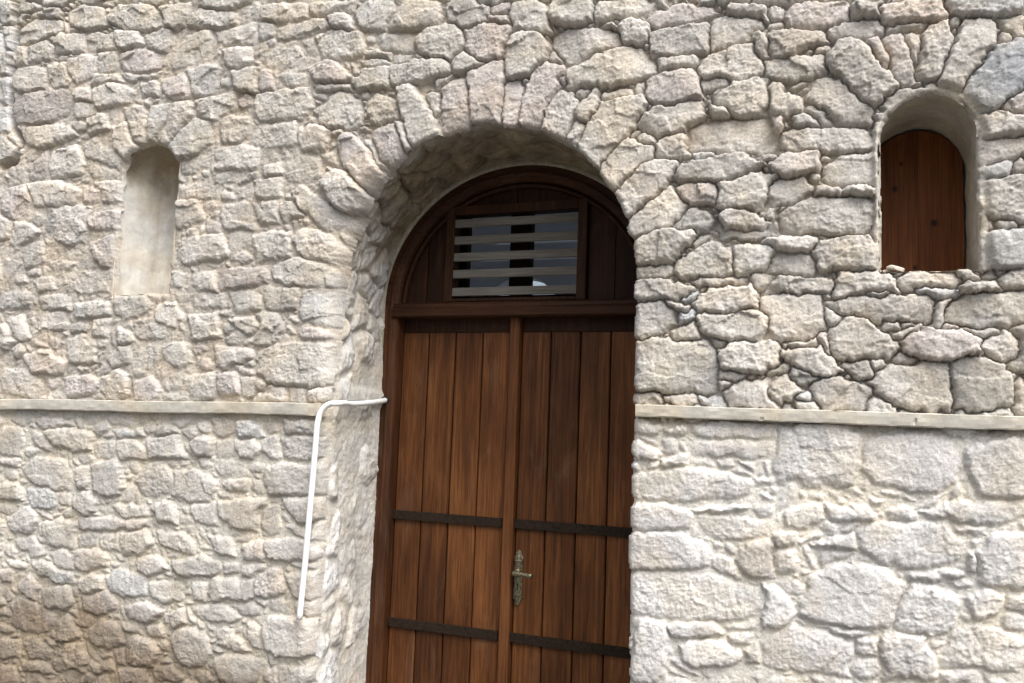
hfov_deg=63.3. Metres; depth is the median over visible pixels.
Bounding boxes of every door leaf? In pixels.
[387,317,523,682]
[510,317,636,682]
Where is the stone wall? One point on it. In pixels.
(210, 210)
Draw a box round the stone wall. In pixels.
[0,0,1023,682]
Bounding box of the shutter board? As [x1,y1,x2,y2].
[880,131,964,271]
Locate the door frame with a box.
[365,161,637,682]
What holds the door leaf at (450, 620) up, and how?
in the door frame
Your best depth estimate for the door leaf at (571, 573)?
2.79 m
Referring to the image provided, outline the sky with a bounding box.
[501,281,551,295]
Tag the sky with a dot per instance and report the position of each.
(535, 283)
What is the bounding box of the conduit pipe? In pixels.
[296,396,388,619]
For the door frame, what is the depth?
2.89 m
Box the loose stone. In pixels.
[886,265,903,271]
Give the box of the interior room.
[470,212,577,287]
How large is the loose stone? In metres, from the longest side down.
0.045 x 0.027 x 0.015 m
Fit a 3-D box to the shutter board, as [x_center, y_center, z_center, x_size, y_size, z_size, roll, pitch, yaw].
[1.173,-0.374,2.410,0.244,0.482,0.020,0,-6,21]
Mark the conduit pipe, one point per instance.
(320, 412)
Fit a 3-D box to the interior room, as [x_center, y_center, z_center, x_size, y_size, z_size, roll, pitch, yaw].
[0.157,0.044,5.236,6.200,4.096,3.940,0,-6,21]

